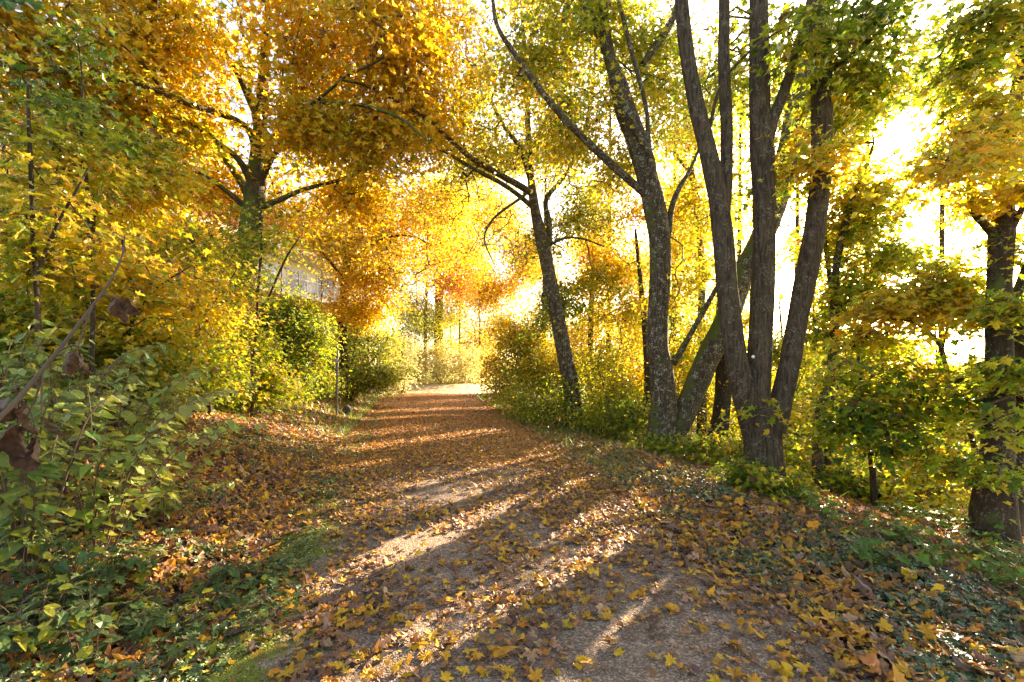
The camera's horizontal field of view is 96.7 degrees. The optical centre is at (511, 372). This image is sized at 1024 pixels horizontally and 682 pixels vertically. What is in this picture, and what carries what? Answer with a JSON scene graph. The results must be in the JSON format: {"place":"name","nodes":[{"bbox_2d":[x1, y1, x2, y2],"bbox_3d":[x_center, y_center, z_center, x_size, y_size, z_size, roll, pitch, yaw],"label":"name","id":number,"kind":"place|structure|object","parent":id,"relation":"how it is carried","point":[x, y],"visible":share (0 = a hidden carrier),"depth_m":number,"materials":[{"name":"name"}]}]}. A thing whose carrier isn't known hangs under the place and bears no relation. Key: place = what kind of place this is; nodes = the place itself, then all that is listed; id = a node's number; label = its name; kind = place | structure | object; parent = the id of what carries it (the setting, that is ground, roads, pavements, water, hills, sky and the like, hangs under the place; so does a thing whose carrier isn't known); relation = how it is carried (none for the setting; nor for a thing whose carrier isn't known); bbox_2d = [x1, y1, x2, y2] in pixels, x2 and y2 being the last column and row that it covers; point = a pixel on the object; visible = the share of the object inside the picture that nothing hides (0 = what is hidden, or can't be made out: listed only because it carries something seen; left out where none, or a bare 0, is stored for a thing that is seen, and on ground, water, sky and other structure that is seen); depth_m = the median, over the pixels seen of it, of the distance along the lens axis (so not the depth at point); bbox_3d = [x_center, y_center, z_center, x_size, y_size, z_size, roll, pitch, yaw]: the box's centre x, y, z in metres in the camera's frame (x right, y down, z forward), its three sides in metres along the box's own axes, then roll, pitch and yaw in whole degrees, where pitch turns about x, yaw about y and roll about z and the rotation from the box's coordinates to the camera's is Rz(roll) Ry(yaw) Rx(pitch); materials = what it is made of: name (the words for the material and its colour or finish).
{"place":"outdoors","nodes":[
{"label":"outdoors","id":0,"kind":"place"},
{"bbox_2d":[0,367,1023,681],"bbox_3d":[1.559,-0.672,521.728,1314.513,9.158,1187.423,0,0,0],"label":"ground","id":1,"kind":"structure","parent":0,"point":[450,388],"depth_m":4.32,"materials":[{"name":"orange plant"}]},
{"bbox_2d":[0,591,81,675],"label":"nettle plant","id":2,"kind":"object","parent":1,"relation":"on","point":[7,645],"visible":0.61,"depth_m":2.11,"materials":[{"name":"green plant"}]},
{"bbox_2d":[0,537,86,623],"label":"nettle plant","id":3,"kind":"object","parent":1,"relation":"on","point":[60,566],"visible":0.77,"depth_m":2.46,"materials":[{"name":"green plant"}]},
{"bbox_2d":[0,574,106,659],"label":"nettle plant","id":4,"kind":"object","parent":1,"relation":"on","point":[49,610],"visible":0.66,"depth_m":2.20,"materials":[{"name":"green plant"}]},
{"bbox_2d":[0,315,113,437],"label":"dogwood shrub","id":5,"kind":"object","parent":1,"relation":"on","point":[35,350],"visible":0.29,"depth_m":3.81,"materials":[{"name":"green plant"}]},
{"bbox_2d":[8,521,107,588],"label":"nettle plant","id":6,"kind":"object","parent":1,"relation":"on","point":[66,544],"visible":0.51,"depth_m":2.69,"materials":[{"name":"green plant"}]},
{"bbox_2d":[0,375,121,528],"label":"dogwood shrub","id":7,"kind":"object","parent":1,"relation":"on","point":[67,420],"visible":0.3,"depth_m":3.12,"materials":[{"name":"green plant"}]},
{"bbox_2d":[0,272,129,400],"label":"bush","id":8,"kind":"object","parent":1,"relation":"on","point":[3,344],"visible":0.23,"depth_m":5.82,"materials":[{"name":"green plant"}]},
{"bbox_2d":[7,559,127,623],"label":"nettle plant","id":9,"kind":"object","parent":1,"relation":"on","point":[68,602],"visible":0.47,"depth_m":2.45,"materials":[{"name":"green plant"}]},
{"bbox_2d":[17,337,117,422],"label":"dogwood shrub","id":10,"kind":"object","parent":1,"relation":"on","point":[63,383],"visible":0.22,"depth_m":5.58,"materials":[{"name":"green plant"}]},
{"bbox_2d":[0,234,139,471],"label":"dead twig","id":11,"kind":"object","parent":1,"relation":"on","point":[16,451],"visible":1,"depth_m":1.30,"materials":[{"name":"brown plant"}]},
{"bbox_2d":[0,368,141,581],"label":"dogwood shrub","id":12,"kind":"object","parent":1,"relation":"on","point":[25,491],"visible":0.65,"depth_m":2.62,"materials":[{"name":"green plant"}]},
{"bbox_2d":[0,339,167,494],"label":"dogwood shrub","id":13,"kind":"object","parent":1,"relation":"on","point":[134,355],"visible":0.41,"depth_m":3.83,"materials":[{"name":"green plant"}]},
{"bbox_2d":[0,54,173,436],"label":"sapling","id":14,"kind":"object","parent":1,"relation":"on","point":[38,265],"visible":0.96,"depth_m":4.77,"materials":[{"name":"yellow plant"}]},
{"bbox_2d":[22,578,159,669],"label":"nettle plant","id":15,"kind":"object","parent":1,"relation":"on","point":[77,622],"visible":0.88,"depth_m":2.21,"materials":[{"name":"green plant"}]},
{"bbox_2d":[0,3,183,444],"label":"sapling","id":16,"kind":"object","parent":1,"relation":"on","point":[59,31],"visible":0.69,"depth_m":5.20,"materials":[{"name":"yellow plant"}]},
{"bbox_2d":[38,526,153,610],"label":"nettle plant","id":17,"kind":"object","parent":1,"relation":"on","point":[108,575],"visible":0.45,"depth_m":2.62,"materials":[{"name":"green plant"}]},
{"bbox_2d":[41,342,174,443],"bbox_3d":[-4.643,0.285,5.266,1.005,1.256,1.308,0,0,-18],"label":"dogwood shrub","id":18,"kind":"object","parent":1,"relation":"on","point":[76,381],"visible":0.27,"depth_m":5.25,"materials":[{"name":"green plant"}]},
{"bbox_2d":[57,581,165,632],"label":"nettle plant","id":19,"kind":"object","parent":1,"relation":"on","point":[147,614],"visible":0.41,"depth_m":2.61,"materials":[{"name":"green plant"}]},
{"bbox_2d":[0,304,232,400],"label":"bush","id":20,"kind":"object","parent":1,"relation":"on","point":[177,367],"visible":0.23,"depth_m":6.41,"materials":[{"name":"green plant"}]},
{"bbox_2d":[56,604,177,655],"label":"nettle plant","id":21,"kind":"object","parent":1,"relation":"on","point":[139,631],"visible":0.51,"depth_m":2.43,"materials":[{"name":"green plant"}]},
{"bbox_2d":[0,141,235,313],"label":"bank tree","id":22,"kind":"object","parent":1,"relation":"on","point":[152,217],"visible":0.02,"depth_m":12.15,"materials":[{"name":"yellow plant"}]},
{"bbox_2d":[0,119,247,391],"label":"sapling","id":23,"kind":"object","parent":1,"relation":"on","point":[167,173],"visible":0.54,"depth_m":6.53,"materials":[{"name":"yellow plant"}]},
{"bbox_2d":[75,535,178,591],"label":"nettle plant","id":24,"kind":"object","parent":1,"relation":"on","point":[141,565],"visible":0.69,"depth_m":2.90,"materials":[{"name":"green plant"}]},
{"bbox_2d":[85,362,191,426],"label":"dogwood shrub","id":25,"kind":"object","parent":1,"relation":"on","point":[153,387],"visible":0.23,"depth_m":6.26,"materials":[{"name":"green plant"}]},
{"bbox_2d":[0,232,283,428],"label":"sapling","id":26,"kind":"object","parent":1,"relation":"on","point":[154,285],"visible":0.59,"depth_m":6.02,"materials":[{"name":"yellow plant"}]},
{"bbox_2d":[39,380,271,564],"bbox_3d":[-2.416,0.688,3.256,1.310,1.252,0.964,0,0,-38],"label":"dogwood shrub","id":27,"kind":"object","parent":1,"relation":"on","point":[90,518],"visible":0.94,"depth_m":3.04,"materials":[{"name":"green plant"}]},
{"bbox_2d":[77,369,240,500],"bbox_3d":[-3.113,0.578,4.071,1.188,1.212,1.114,0,0,0],"label":"dogwood shrub","id":28,"kind":"object","parent":1,"relation":"on","point":[132,417],"visible":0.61,"depth_m":3.94,"materials":[{"name":"green plant"}]},
{"bbox_2d":[126,358,223,457],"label":"dogwood shrub","id":29,"kind":"object","parent":1,"relation":"on","point":[168,402],"visible":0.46,"depth_m":5.16,"materials":[{"name":"green plant"}]},
{"bbox_2d":[134,609,221,663],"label":"nettle plant","id":30,"kind":"object","parent":1,"relation":"on","point":[186,643],"visible":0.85,"depth_m":2.37,"materials":[{"name":"green plant"}]},
{"bbox_2d":[132,440,240,521],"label":"dogwood shrub","id":31,"kind":"object","parent":1,"relation":"on","point":[171,493],"visible":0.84,"depth_m":3.79,"materials":[{"name":"green plant"}]},
{"bbox_2d":[100,316,277,433],"bbox_3d":[-5.801,-0.034,7.832,2.672,2.359,3.303,0,0,0],"label":"bush","id":32,"kind":"object","parent":1,"relation":"on","point":[220,378],"visible":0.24,"depth_m":8.29,"materials":[{"name":"yellow plant"}]},
{"bbox_2d":[0,143,380,366],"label":"apartment building","id":33,"kind":"structure","parent":1,"relation":"on","point":[307,281],"depth_m":34.18,"materials":[{"name":"concrete"}]},
{"bbox_2d":[94,198,292,414],"bbox_3d":[-6.239,-1.024,8.766,3.566,4.500,3.757,0,0,0],"label":"sapling","id":34,"kind":"object","parent":1,"relation":"on","point":[196,254],"visible":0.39,"depth_m":8.49,"materials":[{"name":"yellow plant"}]},
{"bbox_2d":[178,584,246,624],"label":"nettle plant","id":35,"kind":"object","parent":1,"relation":"on","point":[225,603],"visible":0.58,"depth_m":2.83,"materials":[{"name":"green plant"}]},
{"bbox_2d":[193,560,291,592],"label":"nettle plant","id":36,"kind":"object","parent":1,"relation":"on","point":[232,572],"visible":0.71,"depth_m":3.11,"materials":[{"name":"green plant"}]},
{"bbox_2d":[161,314,325,421],"bbox_3d":[-6.434,0.065,10.225,3.514,3.223,4.962,0,0,0],"label":"bush","id":37,"kind":"object","parent":1,"relation":"on","point":[275,391],"visible":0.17,"depth_m":10.57,"materials":[{"name":"yellow plant"}]},
{"bbox_2d":[193,277,299,409],"bbox_3d":[-6.150,-0.485,10.305,3.088,3.470,2.425,0,0,0],"label":"bush","id":38,"kind":"object","parent":1,"relation":"on","point":[272,350],"visible":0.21,"depth_m":10.26,"materials":[{"name":"yellow plant"}]},
{"bbox_2d":[0,0,493,338],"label":"beech tree","id":39,"kind":"object","parent":1,"relation":"on","point":[325,130],"visible":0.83,"depth_m":9.66,"materials":[{"name":"orange plant"}]},
{"bbox_2d":[172,194,322,416],"bbox_3d":[-5.612,-1.146,9.745,2.882,5.097,2.715,0,0,-27],"label":"sapling","id":40,"kind":"object","parent":1,"relation":"on","point":[250,234],"visible":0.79,"depth_m":9.60,"materials":[{"name":"yellow plant"}]},
{"bbox_2d":[205,455,379,681],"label":"moss","id":41,"kind":"object","parent":1,"relation":"on","point":[232,637],"visible":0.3,"depth_m":2.61,"materials":[{"name":"green plant"}]},
{"bbox_2d":[252,289,359,404],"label":"bush","id":42,"kind":"object","parent":1,"relation":"on","point":[310,343],"visible":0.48,"depth_m":13.83,"materials":[{"name":"green plant"}]},
{"bbox_2d":[290,368,360,405],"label":"bush","id":43,"kind":"object","parent":1,"relation":"on","point":[328,386],"visible":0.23,"depth_m":15.39,"materials":[{"name":"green plant"}]},
{"bbox_2d":[305,295,429,406],"bbox_3d":[-6.582,-0.825,19.337,5.590,4.963,6.161,0,0,0],"label":"bush","id":44,"kind":"object","parent":1,"relation":"on","point":[365,376],"visible":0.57,"depth_m":18.61,"materials":[{"name":"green plant"}]},
{"bbox_2d":[270,157,493,371],"bbox_3d":[-5.611,-5.084,18.776,10.374,10.257,7.335,0,0,19],"label":"beech tree","id":45,"kind":"object","parent":1,"relation":"on","point":[378,278],"visible":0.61,"depth_m":17.84,"materials":[{"name":"orange plant"}]},
{"bbox_2d":[372,330,428,393],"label":"bush","id":46,"kind":"object","parent":1,"relation":"on","point":[409,342],"visible":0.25,"depth_m":31.13,"materials":[{"name":"yellow plant"}]},
{"bbox_2d":[371,279,454,369],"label":"background tree","id":47,"kind":"object","parent":1,"relation":"on","point":[427,322],"visible":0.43,"depth_m":41.05,"materials":[{"name":"plant"}]},
{"bbox_2d":[383,246,457,376],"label":"tall tree","id":48,"kind":"object","parent":1,"relation":"on","point":[412,318],"visible":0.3,"depth_m":33.09,"materials":[{"name":"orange plant"}]},
{"bbox_2d":[402,340,442,384],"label":"bush","id":49,"kind":"object","parent":1,"relation":"on","point":[423,355],"visible":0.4,"depth_m":37.10,"materials":[{"name":"yellow plant"}]},
{"bbox_2d":[417,334,463,382],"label":"bush","id":50,"kind":"object","parent":1,"relation":"on","point":[439,369],"visible":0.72,"depth_m":38.02,"materials":[{"name":"yellow plant"}]},
{"bbox_2d":[387,161,509,378],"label":"tall tree","id":51,"kind":"object","parent":1,"relation":"on","point":[463,291],"visible":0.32,"depth_m":28.91,"materials":[{"name":"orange plant"}]},
{"bbox_2d":[427,242,489,373],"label":"tall tree","id":52,"kind":"object","parent":1,"relation":"on","point":[454,317],"visible":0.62,"depth_m":37.42,"materials":[{"name":"yellow plant"}]},
{"bbox_2d":[437,340,482,382],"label":"bush","id":53,"kind":"object","parent":1,"relation":"on","point":[467,365],"visible":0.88,"depth_m":38.09,"materials":[{"name":"yellow plant"}]},
{"bbox_2d":[428,298,491,375],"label":"background tree","id":54,"kind":"object","parent":1,"relation":"on","point":[462,337],"visible":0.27,"depth_m":48.63,"materials":[{"name":"yellow plant"}]},
{"bbox_2d":[421,132,546,402],"bbox_3d":[-1.331,-5.445,23.813,6.887,15.552,6.400,0,0,0],"label":"tall tree","id":55,"kind":"object","parent":1,"relation":"on","point":[473,245],"visible":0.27,"depth_m":23.64,"materials":[{"name":"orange plant"}]},
{"bbox_2d":[340,0,643,429],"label":"maple tree","id":56,"kind":"object","parent":1,"relation":"on","point":[555,305],"visible":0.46,"depth_m":12.37,"materials":[{"name":"yellow plant"}]},
{"bbox_2d":[458,287,538,383],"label":"background tree","id":57,"kind":"object","parent":1,"relation":"on","point":[522,302],"visible":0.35,"depth_m":39.24,"materials":[{"name":"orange plant"}]},
{"bbox_2d":[433,181,567,363],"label":"background tree","id":58,"kind":"object","parent":1,"relation":"on","point":[504,285],"visible":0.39,"depth_m":48.90,"materials":[{"name":"yellow plant"}]},
{"bbox_2d":[0,400,1023,681],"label":"ground ivy","id":59,"kind":"object","parent":1,"relation":"on","point":[922,656],"visible":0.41,"depth_m":3.11,"materials":[{"name":"green plant"}]},
{"bbox_2d":[467,302,560,410],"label":"bush","id":60,"kind":"object","parent":1,"relation":"on","point":[525,363],"visible":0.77,"depth_m":17.50,"materials":[{"name":"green plant"}]},
{"bbox_2d":[486,360,619,437],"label":"bush","id":61,"kind":"object","parent":1,"relation":"on","point":[542,411],"visible":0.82,"depth_m":12.40,"materials":[{"name":"green plant"}]},
{"bbox_2d":[518,249,597,365],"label":"background tree","id":62,"kind":"object","parent":1,"relation":"on","point":[536,276],"visible":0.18,"depth_m":33.98,"materials":[{"name":"yellow plant"}]},
{"bbox_2d":[530,156,642,410],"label":"background tree","id":63,"kind":"object","parent":1,"relation":"on","point":[582,260],"visible":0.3,"depth_m":16.56,"materials":[{"name":"yellow plant"}]},
{"bbox_2d":[538,228,649,391],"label":"background tree","id":64,"kind":"object","parent":1,"relation":"on","point":[570,334],"visible":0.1,"depth_m":28.63,"materials":[{"name":"yellow plant"}]},
{"bbox_2d":[563,319,643,427],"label":"sapling","id":65,"kind":"object","parent":1,"relation":"on","point":[640,378],"visible":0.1,"depth_m":15.65,"materials":[{"name":"yellow plant"}]},
{"bbox_2d":[561,329,650,442],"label":"bush","id":66,"kind":"object","parent":1,"relation":"on","point":[630,418],"visible":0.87,"depth_m":11.77,"materials":[{"name":"green plant"}]},
{"bbox_2d":[248,376,971,505],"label":"grass","id":67,"kind":"structure","parent":1,"relation":"on","point":[437,381],"depth_m":11.35,"materials":[{"name":"green plant"}]},
{"bbox_2d":[579,274,668,374],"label":"background tree","id":68,"kind":"object","parent":1,"relation":"on","point":[636,342],"visible":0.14,"depth_m":25.62,"materials":[{"name":"yellow plant"}]},
{"bbox_2d":[440,0,810,455],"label":"maple tree","id":69,"kind":"object","parent":1,"relation":"on","point":[598,22],"visible":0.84,"depth_m":8.97,"materials":[{"name":"yellow plant"}]},
{"bbox_2d":[572,192,716,436],"bbox_3d":[4.110,-1.576,13.506,4.782,8.289,4.618,0,0,0],"label":"background tree","id":70,"kind":"object","parent":1,"relation":"on","point":[616,263],"visible":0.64,"depth_m":13.24,"materials":[{"name":"yellow plant"}]},
{"bbox_2d":[620,424,742,467],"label":"bush","id":71,"kind":"object","parent":1,"relation":"on","point":[688,446],"visible":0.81,"depth_m":8.25,"materials":[{"name":"green plant"}]},
{"bbox_2d":[636,309,739,437],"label":"sapling","id":72,"kind":"object","parent":1,"relation":"on","point":[710,399],"visible":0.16,"depth_m":14.32,"materials":[{"name":"yellow plant"}]},
{"bbox_2d":[628,93,752,440],"bbox_3d":[5.696,-2.876,13.972,3.969,10.609,4.317,0,0,0],"label":"background tree","id":73,"kind":"object","parent":1,"relation":"on","point":[693,178],"visible":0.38,"depth_m":13.88,"materials":[{"name":"yellow plant"}]},
{"bbox_2d":[640,61,751,381],"bbox_3d":[8.006,-5.872,20.024,5.160,17.446,5.315,0,0,0],"label":"tall tree","id":74,"kind":"object","parent":1,"relation":"on","point":[672,179],"visible":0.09,"depth_m":19.91,"materials":[{"name":"yellow plant"}]},
{"bbox_2d":[670,177,778,459],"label":"background tree","id":75,"kind":"object","parent":1,"relation":"on","point":[722,396],"visible":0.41,"depth_m":9.82,"materials":[{"name":"yellow plant"}]},
{"bbox_2d":[693,77,792,312],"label":"tall tree","id":76,"kind":"object","parent":1,"relation":"on","point":[740,245],"visible":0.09,"depth_m":23.93,"materials":[{"name":"yellow plant"}]},
{"bbox_2d":[703,450,834,508],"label":"bush","id":77,"kind":"object","parent":1,"relation":"on","point":[759,477],"visible":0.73,"depth_m":5.76,"materials":[{"name":"green plant"}]},
{"bbox_2d":[686,391,856,488],"bbox_3d":[4.834,1.708,8.588,4.110,2.756,3.246,0,0,0],"label":"bush","id":78,"kind":"object","parent":1,"relation":"on","point":[735,447],"visible":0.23,"depth_m":8.16,"materials":[{"name":"yellow plant"}]},
{"bbox_2d":[731,280,826,451],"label":"sapling","id":79,"kind":"object","parent":1,"relation":"on","point":[776,353],"visible":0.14,"depth_m":12.60,"materials":[{"name":"yellow plant"}]},
{"bbox_2d":[670,0,951,499],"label":"maple tree","id":80,"kind":"object","parent":1,"relation":"on","point":[763,413],"visible":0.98,"depth_m":6.06,"materials":[{"name":"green plant"}]},
{"bbox_2d":[771,203,863,398],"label":"sapling","id":81,"kind":"object","parent":1,"relation":"on","point":[795,256],"visible":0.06,"depth_m":16.09,"materials":[{"name":"yellow plant"}]},
{"bbox_2d":[787,365,907,471],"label":"sapling","id":82,"kind":"object","parent":1,"relation":"on","point":[812,395],"visible":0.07,"depth_m":9.98,"materials":[{"name":"yellow plant"}]},
{"bbox_2d":[804,488,902,533],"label":"maple seedling","id":83,"kind":"object","parent":1,"relation":"on","point":[836,515],"visible":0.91,"depth_m":3.99,"materials":[{"name":"green plant"}]},
{"bbox_2d":[774,73,959,490],"bbox_3d":[5.541,-1.147,7.540,2.441,7.224,2.687,0,0,15],"label":"young maple","id":84,"kind":"object","parent":1,"relation":"on","point":[866,221],"visible":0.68,"depth_m":7.25,"materials":[{"name":"yellow plant"}]},
{"bbox_2d":[794,329,962,473],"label":"sapling","id":85,"kind":"object","parent":1,"relation":"on","point":[915,352],"visible":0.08,"depth_m":10.41,"materials":[{"name":"yellow plant"}]},
{"bbox_2d":[822,56,937,323],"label":"tall tree","id":86,"kind":"object","parent":1,"relation":"on","point":[859,149],"visible":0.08,"depth_m":17.62,"materials":[{"name":"yellow plant"}]},
{"bbox_2d":[837,520,944,570],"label":"maple seedling","id":87,"kind":"object","parent":1,"relation":"on","point":[866,544],"visible":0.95,"depth_m":3.38,"materials":[{"name":"green plant"}]},
{"bbox_2d":[809,453,973,522],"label":"bush","id":88,"kind":"object","parent":1,"relation":"on","point":[844,477],"visible":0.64,"depth_m":6.56,"materials":[{"name":"green plant"}]},
{"bbox_2d":[789,322,1023,509],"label":"young maple","id":89,"kind":"object","parent":1,"relation":"on","point":[874,415],"visible":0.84,"depth_m":5.74,"materials":[{"name":"green plant"}]},
{"bbox_2d":[809,253,1023,460],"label":"young maple","id":90,"kind":"object","parent":1,"relation":"on","point":[930,297],"visible":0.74,"depth_m":5.70,"materials":[{"name":"yellow plant"}]},
{"bbox_2d":[892,502,952,552],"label":"maple seedling","id":91,"kind":"object","parent":1,"relation":"on","point":[911,538],"visible":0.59,"depth_m":4.10,"materials":[{"name":"green plant"}]},
{"bbox_2d":[901,505,970,528],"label":"maple seedling","id":92,"kind":"object","parent":1,"relation":"on","point":[942,524],"visible":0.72,"depth_m":5.46,"materials":[{"name":"green plant"}]},
{"bbox_2d":[849,0,1023,549],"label":"maple tree","id":93,"kind":"object","parent":1,"relation":"on","point":[985,134],"visible":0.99,"depth_m":4.88,"materials":[{"name":"yellow plant"}]},
{"bbox_2d":[893,508,980,569],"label":"maple seedling","id":94,"kind":"object","parent":1,"relation":"on","point":[948,543],"visible":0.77,"depth_m":3.41,"materials":[{"name":"green plant"}]},
{"bbox_2d":[894,331,980,450],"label":"sapling","id":95,"kind":"object","parent":1,"relation":"on","point":[948,433],"visible":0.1,"depth_m":10.57,"materials":[{"name":"yellow plant"}]},
{"bbox_2d":[867,0,1022,363],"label":"tall tree","id":96,"kind":"object","parent":1,"relation":"on","point":[941,235],"visible":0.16,"depth_m":15.96,"materials":[{"name":"yellow plant"}]},
{"bbox_2d":[950,534,1023,588],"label":"maple seedling","id":97,"kind":"object","parent":1,"relation":"on","point":[976,563],"visible":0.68,"depth_m":3.37,"materials":[{"name":"green plant"}]},
{"bbox_2d":[950,528,1023,566],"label":"maple seedling","id":98,"kind":"object","parent":1,"relation":"on","point":[987,547],"visible":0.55,"depth_m":3.79,"materials":[{"name":"green plant"}]},
{"bbox_2d":[973,553,1023,595],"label":"maple seedling","id":99,"kind":"object","parent":1,"relation":"on","point":[1009,577],"visible":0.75,"depth_m":3.18,"materials":[{"name":"green plant"}]},
{"bbox_2d":[0,0,1023,367],"label":"sky","id":100,"kind":"structure","parent":0,"point":[891,140],"materials":[{"name":"white"}]},
{"bbox_2d":[182,394,882,681],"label":"path","id":101,"kind":"structure","parent":0,"point":[634,670],"depth_m":2.80,"materials":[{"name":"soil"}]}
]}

